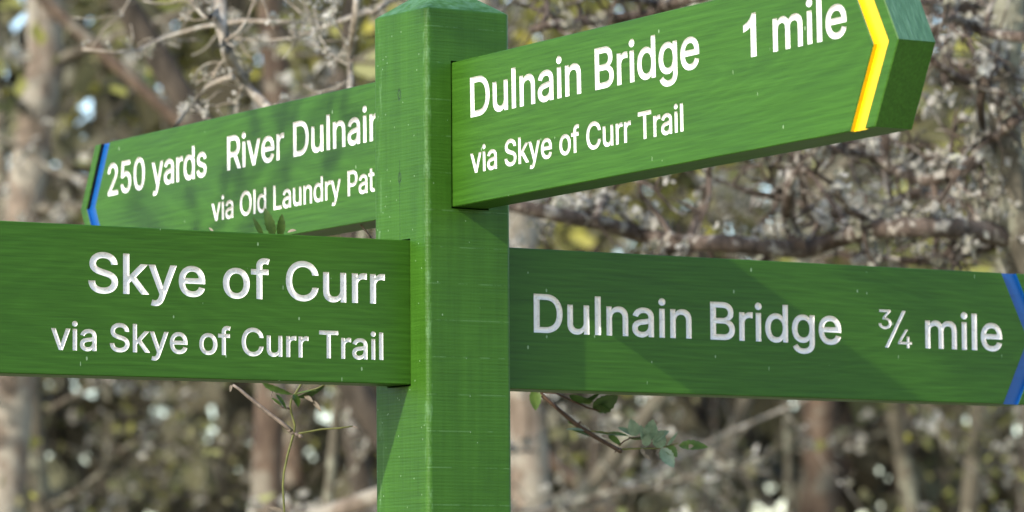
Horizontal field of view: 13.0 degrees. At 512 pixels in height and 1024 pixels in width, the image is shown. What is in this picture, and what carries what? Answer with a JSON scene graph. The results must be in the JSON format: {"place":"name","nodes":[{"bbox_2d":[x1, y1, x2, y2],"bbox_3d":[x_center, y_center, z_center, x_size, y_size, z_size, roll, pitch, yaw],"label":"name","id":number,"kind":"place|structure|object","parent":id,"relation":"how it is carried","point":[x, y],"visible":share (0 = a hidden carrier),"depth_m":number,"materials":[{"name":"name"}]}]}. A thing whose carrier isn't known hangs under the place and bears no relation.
{"place":"outdoors","nodes":[
{"label":"outdoors","id":0,"kind":"place"},
{"bbox_2d":[4,0,1018,511],"label":"sky","id":1,"kind":"structure","parent":0,"point":[87,104],"materials":[{"name":"white"}]},
{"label":"ground","id":2,"kind":"structure","parent":0,"visible":0},
{"bbox_2d":[0,0,245,408],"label":"young tree","id":3,"kind":"object","parent":2,"relation":"on","point":[73,139],"visible":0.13,"depth_m":17.28,"materials":[{"name":"brown plant"}]},
{"bbox_2d":[0,0,258,511],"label":"young tree","id":4,"kind":"object","parent":2,"relation":"on","point":[38,477],"visible":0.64,"depth_m":15.98,"materials":[{"name":"grey plant"}]},
{"bbox_2d":[26,381,244,511],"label":"young tree","id":5,"kind":"object","parent":2,"relation":"on","point":[206,427],"visible":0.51,"depth_m":15.97,"materials":[{"name":"brown plant"}]},
{"bbox_2d":[8,0,301,511],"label":"young tree","id":6,"kind":"object","parent":2,"relation":"on","point":[51,191],"visible":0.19,"depth_m":25.43,"materials":[{"name":"brown plant"}]},
{"bbox_2d":[0,0,373,511],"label":"pine tree","id":7,"kind":"object","parent":2,"relation":"on","point":[267,453],"visible":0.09,"depth_m":13.48,"materials":[{"name":"brown plant"}]},
{"bbox_2d":[0,0,391,511],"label":"pale pine","id":8,"kind":"object","parent":2,"relation":"on","point":[37,86],"visible":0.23,"depth_m":14.95,"materials":[{"name":"brown plant"}]},
{"bbox_2d":[52,0,344,511],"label":"young tree","id":9,"kind":"object","parent":2,"relation":"on","point":[222,423],"visible":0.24,"depth_m":24.49,"materials":[{"name":"brown plant"}]},
{"bbox_2d":[70,0,375,511],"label":"young tree","id":10,"kind":"object","parent":2,"relation":"on","point":[304,60],"visible":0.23,"depth_m":24.23,"materials":[{"name":"brown plant"}]},
{"bbox_2d":[72,0,397,126],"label":"bare birch","id":11,"kind":"object","parent":2,"relation":"on","point":[219,14],"visible":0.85,"depth_m":6.28,"materials":[{"name":"grey plant"}]},
{"bbox_2d":[209,208,371,511],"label":"climbing rose","id":12,"kind":"object","parent":2,"relation":"on","point":[270,225],"visible":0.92,"depth_m":4.62,"materials":[{"name":"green plant"}]},
{"bbox_2d":[0,0,618,511],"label":"red pine","id":13,"kind":"object","parent":2,"relation":"on","point":[142,88],"visible":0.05,"depth_m":13.98,"materials":[{"name":"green plant"}]},
{"bbox_2d":[306,487,376,511],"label":"fallen log","id":14,"kind":"object","parent":2,"relation":"on","point":[363,501],"depth_m":10.35,"materials":[{"name":"beige wood"}]},
{"bbox_2d":[159,0,621,501],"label":"young tree","id":15,"kind":"object","parent":2,"relation":"on","point":[368,43],"visible":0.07,"depth_m":22.22,"materials":[{"name":"brown plant"}]},
{"bbox_2d":[76,0,736,494],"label":"young tree","id":16,"kind":"object","parent":2,"relation":"on","point":[258,68],"visible":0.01,"depth_m":22.82,"materials":[{"name":"brown plant"}]},
{"bbox_2d":[103,0,738,504],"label":"grey sapling","id":17,"kind":"object","parent":2,"relation":"on","point":[365,66],"visible":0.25,"depth_m":11.49,"materials":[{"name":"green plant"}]},
{"bbox_2d":[64,0,823,511],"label":"stout pine","id":18,"kind":"object","parent":2,"relation":"on","point":[536,464],"visible":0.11,"depth_m":12.94,"materials":[{"name":"brown plant"}]},
{"bbox_2d":[36,0,899,511],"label":"leaning pine","id":19,"kind":"object","parent":2,"relation":"on","point":[178,88],"visible":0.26,"depth_m":11.50,"materials":[{"name":"brown plant"}]},
{"bbox_2d":[229,0,767,422],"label":"young tree","id":20,"kind":"object","parent":2,"relation":"on","point":[368,27],"depth_m":21.89,"materials":[{"name":"brown plant"}]},
{"bbox_2d":[0,0,1019,511],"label":"wood","id":21,"kind":"object","parent":2,"relation":"on","point":[818,486],"visible":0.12,"depth_m":24.82,"materials":[{"name":"brown plant"}]},
{"bbox_2d":[0,0,1023,511],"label":"signpost","id":22,"kind":"object","parent":2,"relation":"on","point":[440,314],"visible":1,"depth_m":4.46,"materials":[{"name":"green paint"}]},
{"bbox_2d":[305,0,721,511],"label":"dark tree","id":23,"kind":"object","parent":2,"relation":"on","point":[359,447],"visible":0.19,"depth_m":12.97,"materials":[{"name":"brown plant"}]},
{"bbox_2d":[529,392,707,467],"bbox_3d":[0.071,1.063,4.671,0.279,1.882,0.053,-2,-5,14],"label":"rose sprig","id":24,"kind":"object","parent":2,"relation":"on","point":[605,404],"visible":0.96,"depth_m":4.74,"materials":[{"name":"green plant"}]},
{"bbox_2d":[242,0,1023,511],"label":"bent sapling","id":25,"kind":"object","parent":2,"relation":"on","point":[598,476],"visible":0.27,"depth_m":12.48,"materials":[{"name":"brown plant"}]},
{"bbox_2d":[508,0,790,511],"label":"young tree","id":26,"kind":"object","parent":2,"relation":"on","point":[580,237],"visible":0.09,"depth_m":21.57,"materials":[{"name":"brown plant"}]},
{"bbox_2d":[537,0,948,511],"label":"young tree","id":27,"kind":"object","parent":2,"relation":"on","point":[686,221],"visible":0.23,"depth_m":20.61,"materials":[{"name":"brown plant"}]},
{"bbox_2d":[499,0,1023,421],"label":"lichen tree","id":28,"kind":"object","parent":2,"relation":"on","point":[995,221],"visible":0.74,"depth_m":6.88,"materials":[{"name":"grey plant"}]},
{"bbox_2d":[553,1,1019,511],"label":"young tree","id":29,"kind":"object","parent":2,"relation":"on","point":[908,494],"visible":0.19,"depth_m":19.22,"materials":[{"name":"brown plant"}]},
{"bbox_2d":[556,0,1023,511],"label":"forked sapling","id":30,"kind":"object","parent":2,"relation":"on","point":[741,412],"visible":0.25,"depth_m":13.94,"materials":[{"name":"brown plant"}]},
{"bbox_2d":[572,0,1018,511],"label":"young tree","id":31,"kind":"object","parent":2,"relation":"on","point":[971,482],"visible":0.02,"depth_m":18.67,"materials":[{"name":"brown plant"}]},
{"bbox_2d":[617,0,987,511],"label":"young tree","id":32,"kind":"object","parent":2,"relation":"on","point":[864,494],"visible":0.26,"depth_m":20.14,"materials":[{"name":"brown plant"}]},
{"bbox_2d":[740,88,1023,511],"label":"young tree","id":33,"kind":"object","parent":2,"relation":"on","point":[1020,463],"visible":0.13,"depth_m":18.34,"materials":[{"name":"brown plant"}]},
{"bbox_2d":[778,36,1023,511],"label":"young tree","id":34,"kind":"object","parent":2,"relation":"on","point":[1008,476],"visible":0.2,"depth_m":17.43,"materials":[{"name":"brown plant"}]}
]}

